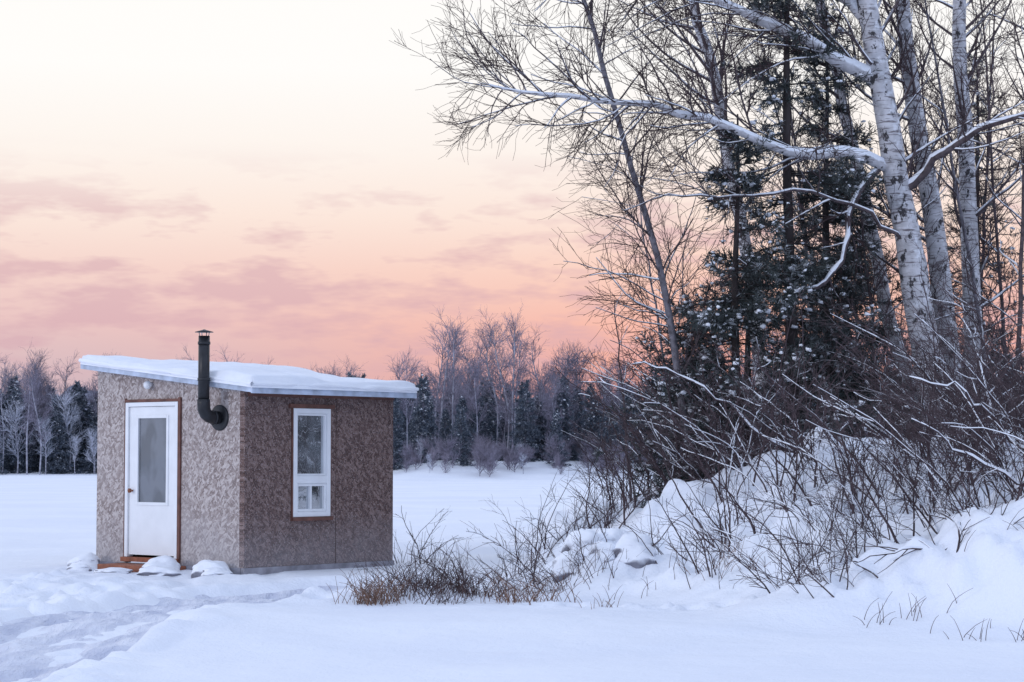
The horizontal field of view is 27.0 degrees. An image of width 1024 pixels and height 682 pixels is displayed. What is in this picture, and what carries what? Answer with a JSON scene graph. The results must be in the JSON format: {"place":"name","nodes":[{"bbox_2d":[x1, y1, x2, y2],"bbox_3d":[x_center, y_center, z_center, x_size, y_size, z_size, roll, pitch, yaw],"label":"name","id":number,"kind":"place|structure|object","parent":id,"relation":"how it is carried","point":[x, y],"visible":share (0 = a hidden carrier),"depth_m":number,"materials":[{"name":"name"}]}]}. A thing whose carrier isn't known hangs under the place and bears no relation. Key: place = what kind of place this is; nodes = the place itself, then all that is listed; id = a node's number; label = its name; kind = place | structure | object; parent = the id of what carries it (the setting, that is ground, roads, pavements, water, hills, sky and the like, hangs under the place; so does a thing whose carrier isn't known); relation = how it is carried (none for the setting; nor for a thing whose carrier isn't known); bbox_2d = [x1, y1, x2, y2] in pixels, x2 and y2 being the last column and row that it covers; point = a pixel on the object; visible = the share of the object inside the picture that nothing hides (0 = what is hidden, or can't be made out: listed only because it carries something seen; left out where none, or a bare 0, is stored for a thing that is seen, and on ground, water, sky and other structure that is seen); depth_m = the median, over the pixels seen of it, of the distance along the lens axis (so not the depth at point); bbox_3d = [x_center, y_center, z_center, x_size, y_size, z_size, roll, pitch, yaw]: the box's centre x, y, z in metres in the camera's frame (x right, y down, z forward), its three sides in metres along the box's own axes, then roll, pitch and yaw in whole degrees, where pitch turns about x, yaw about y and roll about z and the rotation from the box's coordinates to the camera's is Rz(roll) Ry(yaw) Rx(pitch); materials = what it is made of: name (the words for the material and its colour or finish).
{"place":"outdoors","nodes":[
{"label":"outdoors","id":0,"kind":"place"},
{"bbox_2d":[0,584,395,681],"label":"snow path","id":1,"kind":"structure","parent":0,"point":[22,658],"depth_m":19.32,"materials":[{"name":"snow"}]},
{"bbox_2d":[329,568,410,606],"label":"dry grass","id":2,"kind":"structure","parent":0,"point":[363,597],"depth_m":22.45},
{"bbox_2d":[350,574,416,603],"bbox_3d":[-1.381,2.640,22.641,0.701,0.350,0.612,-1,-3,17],"label":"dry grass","id":3,"kind":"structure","parent":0,"point":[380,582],"depth_m":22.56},
{"bbox_2d":[341,556,511,600],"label":"dry grass","id":4,"kind":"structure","parent":0,"point":[409,580],"depth_m":22.93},
{"bbox_2d":[403,577,469,604],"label":"dry grass","id":5,"kind":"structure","parent":0,"point":[444,602],"depth_m":22.47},
{"bbox_2d":[0,416,1023,681],"bbox_3d":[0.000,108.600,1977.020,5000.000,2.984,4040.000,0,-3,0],"label":"snow ground","id":6,"kind":"structure","parent":0,"point":[664,626],"depth_m":20.05,"materials":[{"name":"snow"}]},
{"bbox_2d":[67,552,99,568],"bbox_3d":[-5.672,2.973,28.262,0.426,0.346,0.376,1,-3,-13],"label":"snow covered rock","id":7,"kind":"object","parent":6,"relation":"on","point":[91,560],"visible":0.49,"depth_m":28.17,"materials":[{"name":"stone"}]},
{"bbox_2d":[136,565,181,575],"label":"snow covered rock","id":8,"kind":"object","parent":6,"relation":"on","point":[152,570],"visible":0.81,"depth_m":26.80,"materials":[{"name":"stone"}]},
{"bbox_2d":[142,555,180,571],"bbox_3d":[-4.473,2.918,27.198,0.499,0.367,0.427,0,-3,0],"label":"snow covered rock","id":9,"kind":"object","parent":6,"relation":"on","point":[166,561],"visible":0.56,"depth_m":27.11,"materials":[{"name":"stone"}]},
{"bbox_2d":[191,560,231,578],"bbox_3d":[-3.758,2.929,26.768,0.534,0.372,0.384,0,-3,0],"label":"snow covered rock","id":10,"kind":"object","parent":6,"relation":"on","point":[199,567],"visible":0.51,"depth_m":26.65,"materials":[{"name":"stone"}]},
{"bbox_2d":[79,329,418,574],"bbox_3d":[-3.608,1.532,28.633,3.455,3.174,3.316,-3,-4,40],"label":"wooden cabin","id":11,"kind":"object","parent":6,"relation":"on","point":[238,468],"visible":1,"depth_m":27.75,"materials":[{"name":"brown"}]},
{"bbox_2d":[293,408,297,516],"bbox_3d":[-2.821,1.566,27.479,0.100,1.400,0.065,-3,-4,40],"label":"window frame","id":12,"kind":"structure","parent":11,"relation":"in","point":[295,420],"depth_m":27.45,"materials":[{"name":"white paint"}]},
{"bbox_2d":[297,415,322,473],"bbox_3d":[-2.636,1.347,27.731,0.006,0.755,0.490,-3,-4,40],"label":"window glass","id":13,"kind":"structure","parent":11,"relation":"in","point":[310,428],"depth_m":27.74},
{"bbox_2d":[241,560,393,574],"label":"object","id":14,"kind":"structure","parent":11,"relation":"in","point":[259,570],"depth_m":27.58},
{"bbox_2d":[322,409,330,515],"bbox_3d":[-2.432,1.591,27.942,0.100,1.400,0.065,-3,-4,40],"label":"window frame right","id":15,"kind":"structure","parent":11,"relation":"in","point":[328,416],"depth_m":27.91,"materials":[{"name":"white paint"}]},
{"bbox_2d":[355,536,488,592],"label":"shrub","id":16,"kind":"object","parent":6,"relation":"on","point":[413,583],"visible":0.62,"depth_m":23.07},
{"bbox_2d":[393,505,476,564],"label":"shrub","id":17,"kind":"object","parent":6,"relation":"on","point":[414,540],"visible":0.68,"depth_m":29.14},
{"bbox_2d":[389,532,482,589],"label":"shrub","id":18,"kind":"object","parent":6,"relation":"on","point":[415,561],"visible":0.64,"depth_m":23.30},
{"bbox_2d":[400,538,546,595],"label":"shrub","id":19,"kind":"object","parent":6,"relation":"on","point":[427,561],"visible":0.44,"depth_m":23.65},
{"bbox_2d":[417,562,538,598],"bbox_3d":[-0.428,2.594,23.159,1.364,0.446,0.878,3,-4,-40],"label":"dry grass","id":20,"kind":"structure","parent":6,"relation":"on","point":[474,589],"depth_m":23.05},
{"bbox_2d":[458,507,545,584],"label":"shrub","id":21,"kind":"object","parent":6,"relation":"on","point":[485,581],"visible":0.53,"depth_m":25.67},
{"bbox_2d":[451,540,565,599],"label":"shrub","id":22,"kind":"object","parent":6,"relation":"on","point":[488,579],"visible":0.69,"depth_m":22.90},
{"bbox_2d":[0,303,1023,476],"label":"distant treeline","id":23,"kind":"object","parent":6,"relation":"on","point":[54,433],"visible":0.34,"depth_m":158.05,"materials":[{"name":"plant"}]},
{"bbox_2d":[463,505,597,576],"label":"alder shrub","id":24,"kind":"object","parent":6,"relation":"on","point":[509,551],"visible":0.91,"depth_m":25.89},
{"bbox_2d":[481,465,583,553],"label":"alder shrub","id":25,"kind":"object","parent":6,"relation":"on","point":[538,524],"visible":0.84,"depth_m":30.72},
{"bbox_2d":[476,537,598,589],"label":"shrub","id":26,"kind":"object","parent":6,"relation":"on","point":[510,561],"visible":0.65,"depth_m":24.54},
{"bbox_2d":[501,538,600,592],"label":"shrub","id":27,"kind":"object","parent":6,"relation":"on","point":[530,577],"visible":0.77,"depth_m":24.14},
{"bbox_2d":[552,550,584,581],"bbox_3d":[0.675,2.611,24.395,0.446,0.433,0.354,0,-3,0],"label":"snow covered rock","id":28,"kind":"object","parent":6,"relation":"on","point":[557,564],"visible":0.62,"depth_m":24.27,"materials":[{"name":"stone"}]},
{"bbox_2d":[561,528,602,555],"bbox_3d":[0.834,2.511,24.794,0.545,0.682,0.487,0,-3,0],"label":"snow covered rock","id":29,"kind":"object","parent":6,"relation":"on","point":[587,536],"visible":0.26,"depth_m":24.65,"materials":[{"name":"stone"}]},
{"bbox_2d":[555,510,642,581],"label":"shrub","id":30,"kind":"object","parent":6,"relation":"on","point":[588,550],"visible":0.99,"depth_m":24.13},
{"bbox_2d":[554,474,644,535],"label":"alder shrub","id":31,"kind":"object","parent":6,"relation":"on","point":[605,514],"visible":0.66,"depth_m":29.02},
{"bbox_2d":[589,541,615,561],"bbox_3d":[1.043,2.476,24.288,0.339,0.400,0.286,0,-3,0],"label":"snow covered rock","id":32,"kind":"object","parent":6,"relation":"on","point":[601,546],"visible":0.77,"depth_m":24.21,"materials":[{"name":"stone"}]},
{"bbox_2d":[595,528,622,543],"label":"snow covered rock","id":33,"kind":"object","parent":6,"relation":"on","point":[614,535],"visible":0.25,"depth_m":24.91,"materials":[{"name":"stone"}]},
{"bbox_2d":[567,253,655,502],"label":"young birch tree","id":34,"kind":"object","parent":6,"relation":"on","point":[620,368],"visible":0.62,"depth_m":34.77,"materials":[{"name":"brown plant"}]},
{"bbox_2d":[560,435,666,528],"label":"alder shrub","id":35,"kind":"object","parent":6,"relation":"on","point":[624,508],"visible":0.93,"depth_m":27.22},
{"bbox_2d":[561,375,674,527],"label":"alder shrub","id":36,"kind":"object","parent":6,"relation":"on","point":[633,486],"visible":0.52,"depth_m":29.32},
{"bbox_2d":[565,408,672,509],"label":"alder shrub","id":37,"kind":"object","parent":6,"relation":"on","point":[606,464],"visible":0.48,"depth_m":31.47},
{"bbox_2d":[491,0,765,480],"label":"aspen tree","id":38,"kind":"object","parent":6,"relation":"on","point":[667,301],"visible":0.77,"depth_m":29.02,"materials":[{"name":"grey plant"}]},
{"bbox_2d":[547,309,717,502],"bbox_3d":[1.628,0.931,28.053,2.384,2.589,2.769,0,-3,0],"label":"alder shrub","id":39,"kind":"object","parent":6,"relation":"on","point":[654,464],"visible":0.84,"depth_m":27.89,"materials":[{"name":"plant"}]},
{"bbox_2d":[614,532,656,568],"bbox_3d":[1.394,2.442,24.299,0.516,0.524,0.480,0,-3,0],"label":"snow covered rock","id":40,"kind":"object","parent":6,"relation":"on","point":[632,545],"visible":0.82,"depth_m":24.17,"materials":[{"name":"stone"}]},
{"bbox_2d":[561,403,720,500],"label":"alder shrub","id":41,"kind":"object","parent":6,"relation":"on","point":[583,439],"visible":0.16,"depth_m":30.32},
{"bbox_2d":[599,480,693,563],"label":"alder shrub","id":42,"kind":"object","parent":6,"relation":"on","point":[656,547],"visible":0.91,"depth_m":24.20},
{"bbox_2d":[593,140,729,447],"bbox_3d":[2.497,-0.651,35.973,2.464,5.888,2.151,-1,-3,15],"label":"young birch tree","id":43,"kind":"object","parent":6,"relation":"on","point":[654,302],"visible":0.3,"depth_m":36.07,"materials":[{"name":"brown plant"}]},
{"bbox_2d":[607,209,732,486],"bbox_3d":[2.546,0.223,33.555,2.172,4.540,1.818,0,-3,0],"label":"young birch tree","id":44,"kind":"object","parent":6,"relation":"on","point":[683,259],"visible":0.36,"depth_m":33.62,"materials":[{"name":"brown plant"}]},
{"bbox_2d":[629,483,732,588],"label":"alder shrub","id":45,"kind":"object","parent":6,"relation":"on","point":[685,548],"visible":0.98,"depth_m":22.47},
{"bbox_2d":[572,346,802,480],"bbox_3d":[2.571,1.041,27.868,4.945,2.040,2.286,3,-4,-45],"label":"alder shrub","id":46,"kind":"object","parent":6,"relation":"on","point":[686,442],"visible":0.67,"depth_m":27.44,"materials":[{"name":"plant"}]},
{"bbox_2d":[629,289,768,507],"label":"spruce tree","id":47,"kind":"object","parent":6,"relation":"on","point":[684,303],"visible":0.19,"depth_m":29.70,"materials":[{"name":"green plant"}]},
{"bbox_2d":[589,0,813,397],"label":"birch tree","id":48,"kind":"object","parent":6,"relation":"on","point":[722,104],"visible":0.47,"depth_m":33.14,"materials":[{"name":"grey plant"}]},
{"bbox_2d":[389,0,1023,437],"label":"birch tree","id":49,"kind":"object","parent":6,"relation":"on","point":[889,162],"visible":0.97,"depth_m":29.34,"materials":[{"name":"white plant"}]},
{"bbox_2d":[647,373,772,480],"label":"alder shrub","id":50,"kind":"object","parent":6,"relation":"on","point":[692,467],"visible":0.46,"depth_m":27.50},
{"bbox_2d":[630,301,809,469],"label":"alder shrub","id":51,"kind":"object","parent":6,"relation":"on","point":[736,391],"visible":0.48,"depth_m":28.00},
{"bbox_2d":[665,448,784,559],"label":"alder shrub","id":52,"kind":"object","parent":6,"relation":"on","point":[722,528],"visible":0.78,"depth_m":23.65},
{"bbox_2d":[592,114,864,507],"bbox_3d":[2.858,-0.413,29.372,3.586,5.455,3.755,0,-3,0],"label":"spruce tree","id":53,"kind":"object","parent":6,"relation":"on","point":[723,322],"visible":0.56,"depth_m":28.96,"materials":[{"name":"green plant"}]},
{"bbox_2d":[622,302,837,500],"bbox_3d":[2.647,0.809,26.735,2.600,2.571,3.041,0,-3,0],"label":"alder shrub","id":54,"kind":"object","parent":6,"relation":"on","point":[723,446],"visible":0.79,"depth_m":26.34,"materials":[{"name":"plant"}]},
{"bbox_2d":[651,371,826,533],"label":"alder shrub","id":55,"kind":"object","parent":6,"relation":"on","point":[702,506],"visible":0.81,"depth_m":24.96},
{"bbox_2d":[605,279,873,471],"bbox_3d":[2.981,0.604,27.725,3.437,2.969,3.277,0,-3,0],"label":"alder shrub","id":56,"kind":"object","parent":6,"relation":"on","point":[741,406],"visible":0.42,"depth_m":28.05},
{"bbox_2d":[675,240,811,470],"bbox_3d":[3.437,0.387,31.390,2.291,3.833,2.889,-1,-3,19],"label":"spruce tree","id":57,"kind":"object","parent":6,"relation":"on","point":[753,324],"visible":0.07,"depth_m":31.40,"materials":[{"name":"green plant"}]},
{"bbox_2d":[651,325,869,474],"bbox_3d":[3.075,0.901,27.171,2.770,2.170,1.813,0,-3,0],"label":"alder shrub","id":58,"kind":"object","parent":6,"relation":"on","point":[714,423],"visible":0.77,"depth_m":27.31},
{"bbox_2d":[682,264,865,495],"bbox_3d":[3.170,0.497,25.827,2.268,2.883,2.887,0,-3,0],"label":"alder shrub","id":59,"kind":"object","parent":6,"relation":"on","point":[793,423],"visible":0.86,"depth_m":25.60,"materials":[{"name":"plant"}]},
{"bbox_2d":[673,408,882,566],"bbox_3d":[3.008,1.591,23.017,2.412,1.799,2.172,-3,-4,39],"label":"alder shrub","id":60,"kind":"object","parent":6,"relation":"on","point":[790,499],"visible":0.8,"depth_m":22.80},
{"bbox_2d":[697,475,867,593],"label":"alder shrub","id":61,"kind":"object","parent":6,"relation":"on","point":[778,560],"visible":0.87,"depth_m":20.86,"materials":[{"name":"plant"}]},
{"bbox_2d":[733,1,835,358],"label":"young birch tree","id":62,"kind":"object","parent":6,"relation":"on","point":[778,138],"visible":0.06,"depth_m":33.76,"materials":[{"name":"brown plant"}]},
{"bbox_2d":[711,10,881,416],"bbox_3d":[4.320,-2.332,31.539,2.314,7.844,2.429,1,-3,-15],"label":"young birch tree","id":63,"kind":"object","parent":6,"relation":"on","point":[792,125],"visible":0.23,"depth_m":31.39,"materials":[{"name":"grey plant"}]},
{"bbox_2d":[726,349,872,457],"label":"alder shrub","id":64,"kind":"object","parent":6,"relation":"on","point":[774,384],"visible":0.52,"depth_m":26.70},
{"bbox_2d":[745,496,877,598],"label":"alder shrub","id":65,"kind":"object","parent":6,"relation":"on","point":[819,569],"visible":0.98,"depth_m":20.16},
{"bbox_2d":[702,0,923,451],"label":"spruce tree","id":66,"kind":"object","parent":6,"relation":"on","point":[826,183],"visible":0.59,"depth_m":29.79,"materials":[{"name":"green plant"}]},
{"bbox_2d":[715,366,911,505],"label":"alder shrub","id":67,"kind":"object","parent":6,"relation":"on","point":[816,476],"visible":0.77,"depth_m":24.75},
{"bbox_2d":[613,347,1023,573],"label":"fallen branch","id":68,"kind":"object","parent":6,"relation":"on","point":[982,462],"visible":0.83,"depth_m":20.98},
{"bbox_2d":[800,427,847,453],"bbox_3d":[3.910,1.386,26.933,0.588,0.610,0.584,-2,-4,38],"label":"snow covered rock","id":69,"kind":"object","parent":6,"relation":"on","point":[816,434],"visible":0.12,"depth_m":26.77,"materials":[{"name":"stone"}]},
{"bbox_2d":[735,444,916,576],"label":"alder shrub","id":70,"kind":"object","parent":6,"relation":"on","point":[855,533],"visible":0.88,"depth_m":21.69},
{"bbox_2d":[743,0,916,431],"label":"spruce tree","id":71,"kind":"object","parent":6,"relation":"on","point":[839,221],"visible":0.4,"depth_m":31.02,"materials":[{"name":"green plant"}]},
{"bbox_2d":[744,0,917,415],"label":"birch tree","id":72,"kind":"object","parent":6,"relation":"on","point":[885,278],"visible":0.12,"depth_m":32.02,"materials":[{"name":"grey plant"}]},
{"bbox_2d":[767,148,910,437],"bbox_3d":[5.056,-0.544,32.813,2.437,5.143,2.754,-3,-4,41],"label":"spruce tree","id":73,"kind":"object","parent":6,"relation":"on","point":[865,282],"visible":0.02,"depth_m":32.90,"materials":[{"name":"green plant"}]},
{"bbox_2d":[761,390,951,515],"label":"alder shrub","id":74,"kind":"object","parent":6,"relation":"on","point":[829,467],"visible":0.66,"depth_m":23.85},
{"bbox_2d":[779,26,934,428],"bbox_3d":[5.067,-1.444,30.869,2.081,6.145,2.002,1,-3,-12],"label":"young birch tree","id":75,"kind":"object","parent":6,"relation":"on","point":[870,294],"visible":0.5,"depth_m":30.77,"materials":[{"name":"brown plant"}]},
{"bbox_2d":[725,316,1019,498],"bbox_3d":[4.276,0.820,24.246,3.736,2.041,3.127,0,-3,0],"label":"alder shrub","id":76,"kind":"object","parent":6,"relation":"on","point":[879,406],"visible":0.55,"depth_m":24.21,"materials":[{"name":"plant"}]},
{"bbox_2d":[780,0,968,404],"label":"birch tree","id":77,"kind":"object","parent":6,"relation":"on","point":[937,248],"visible":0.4,"depth_m":31.57,"materials":[{"name":"grey plant"}]},
{"bbox_2d":[797,0,958,418],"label":"birch tree","id":78,"kind":"object","parent":6,"relation":"on","point":[911,150],"visible":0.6,"depth_m":30.89,"materials":[{"name":"grey plant"}]},
{"bbox_2d":[786,288,1023,440],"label":"alder shrub","id":79,"kind":"object","parent":6,"relation":"on","point":[893,371],"visible":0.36,"depth_m":28.60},
{"bbox_2d":[811,0,1001,347],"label":"young birch tree","id":80,"kind":"object","parent":6,"relation":"on","point":[941,174],"visible":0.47,"depth_m":30.58,"materials":[{"name":"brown plant"}]},
{"bbox_2d":[796,310,1022,440],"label":"alder shrub","id":81,"kind":"object","parent":6,"relation":"on","point":[926,358],"visible":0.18,"depth_m":28.47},
{"bbox_2d":[799,324,1023,539],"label":"alder shrub","id":82,"kind":"object","parent":6,"relation":"on","point":[980,436],"visible":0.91,"depth_m":21.67,"materials":[{"name":"plant"}]},
{"bbox_2d":[799,363,1023,543],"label":"alder shrub","id":83,"kind":"object","parent":6,"relation":"on","point":[899,463],"visible":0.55,"depth_m":22.44,"materials":[{"name":"plant"}]},
{"bbox_2d":[800,204,1023,458],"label":"alder shrub","id":84,"kind":"object","parent":6,"relation":"on","point":[988,360],"visible":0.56,"depth_m":24.77,"materials":[{"name":"plant"}]},
{"bbox_2d":[804,306,1023,514],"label":"alder shrub","id":85,"kind":"object","parent":6,"relation":"on","point":[846,456],"visible":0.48,"depth_m":23.64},
{"bbox_2d":[821,236,1023,477],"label":"alder shrub","id":86,"kind":"object","parent":6,"relation":"on","point":[946,388],"visible":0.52,"depth_m":23.69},
{"bbox_2d":[827,250,1023,429],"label":"alder shrub","id":87,"kind":"object","parent":6,"relation":"on","point":[971,308],"visible":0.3,"depth_m":28.97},
{"bbox_2d":[832,280,1023,490],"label":"alder shrub","id":88,"kind":"object","parent":6,"relation":"on","point":[965,405],"visible":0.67,"depth_m":22.78,"materials":[{"name":"plant"}]},
{"bbox_2d":[833,252,1023,459],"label":"alder shrub","id":89,"kind":"object","parent":6,"relation":"on","point":[915,372],"visible":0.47,"depth_m":24.98,"materials":[{"name":"plant"}]},
{"bbox_2d":[835,399,1023,543],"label":"alder shrub","id":90,"kind":"object","parent":6,"relation":"on","point":[968,501],"visible":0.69,"depth_m":21.49,"materials":[{"name":"plant"}]},
{"bbox_2d":[874,3,990,339],"bbox_3d":[6.879,-2.142,35.746,2.142,7.471,2.199,1,-3,-10],"label":"young birch tree","id":91,"kind":"object","parent":6,"relation":"on","point":[928,60],"visible":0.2,"depth_m":35.79,"materials":[{"name":"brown plant"}]},
{"bbox_2d":[847,253,1023,411],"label":"alder shrub","id":92,"kind":"object","parent":6,"relation":"on","point":[984,318],"visible":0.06,"depth_m":33.94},
{"bbox_2d":[870,283,1023,439],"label":"alder shrub","id":93,"kind":"object","parent":6,"relation":"on","point":[921,354],"visible":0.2,"depth_m":29.42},
{"bbox_2d":[880,312,1023,506],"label":"alder shrub","id":94,"kind":"object","parent":6,"relation":"on","point":[1016,412],"visible":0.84,"depth_m":21.78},
{"bbox_2d":[885,0,1023,400],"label":"birch tree","id":95,"kind":"object","parent":6,"relation":"on","point":[968,185],"visible":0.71,"depth_m":33.16,"materials":[{"name":"grey plant"}]},
{"bbox_2d":[888,0,1023,405],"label":"young birch tree","id":96,"kind":"object","parent":6,"relation":"on","point":[954,177],"visible":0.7,"depth_m":31.55,"materials":[{"name":"grey plant"}]},
{"bbox_2d":[897,431,1023,552],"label":"alder shrub","id":97,"kind":"object","parent":6,"relation":"on","point":[959,534],"visible":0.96,"depth_m":20.34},
{"bbox_2d":[910,397,1023,500],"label":"alder shrub","id":98,"kind":"object","parent":6,"relation":"on","point":[1007,484],"visible":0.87,"depth_m":21.20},
{"bbox_2d":[919,0,1023,326],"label":"young birch tree","id":99,"kind":"object","parent":6,"relation":"on","point":[988,159],"visible":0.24,"depth_m":36.00,"materials":[{"name":"grey plant"}]},
{"bbox_2d":[925,43,1023,404],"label":"spruce tree","id":100,"kind":"object","parent":6,"relation":"on","point":[990,205],"visible":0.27,"depth_m":36.14,"materials":[{"name":"green plant"}]},
{"bbox_2d":[931,236,1023,407],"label":"alder shrub","id":101,"kind":"object","parent":6,"relation":"on","point":[1008,382],"visible":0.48,"depth_m":28.74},
{"bbox_2d":[933,0,1023,420],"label":"young birch tree","id":102,"kind":"object","parent":6,"relation":"on","point":[1020,285],"visible":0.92,"depth_m":30.19,"materials":[{"name":"brown plant"}]},
{"bbox_2d":[933,0,1023,428],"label":"young birch tree","id":103,"kind":"object","parent":6,"relation":"on","point":[997,242],"visible":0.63,"depth_m":33.46,"materials":[{"name":"grey plant"}]},
{"bbox_2d":[934,412,1023,458],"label":"alder shrub","id":104,"kind":"object","parent":6,"relation":"on","point":[987,429],"visible":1,"depth_m":20.29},
{"bbox_2d":[0,0,1023,401],"label":"sky","id":105,"kind":"structure","parent":0,"point":[269,178],"materials":[{"name":"pink"}]},
{"bbox_2d":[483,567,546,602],"bbox_3d":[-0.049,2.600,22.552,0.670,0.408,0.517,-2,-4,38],"label":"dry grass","id":106,"kind":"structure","parent":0,"point":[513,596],"depth_m":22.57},
{"bbox_2d":[491,567,580,602],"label":"dry grass","id":107,"kind":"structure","parent":0,"point":[533,592],"depth_m":22.66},
{"bbox_2d":[522,546,648,592],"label":"dry grass","id":108,"kind":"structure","parent":0,"point":[566,582],"depth_m":23.92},
{"bbox_2d":[604,276,773,458],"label":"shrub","id":109,"kind":"object","parent":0,"point":[678,336],"visible":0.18,"depth_m":29.95,"materials":[{"name":"brown plant"}]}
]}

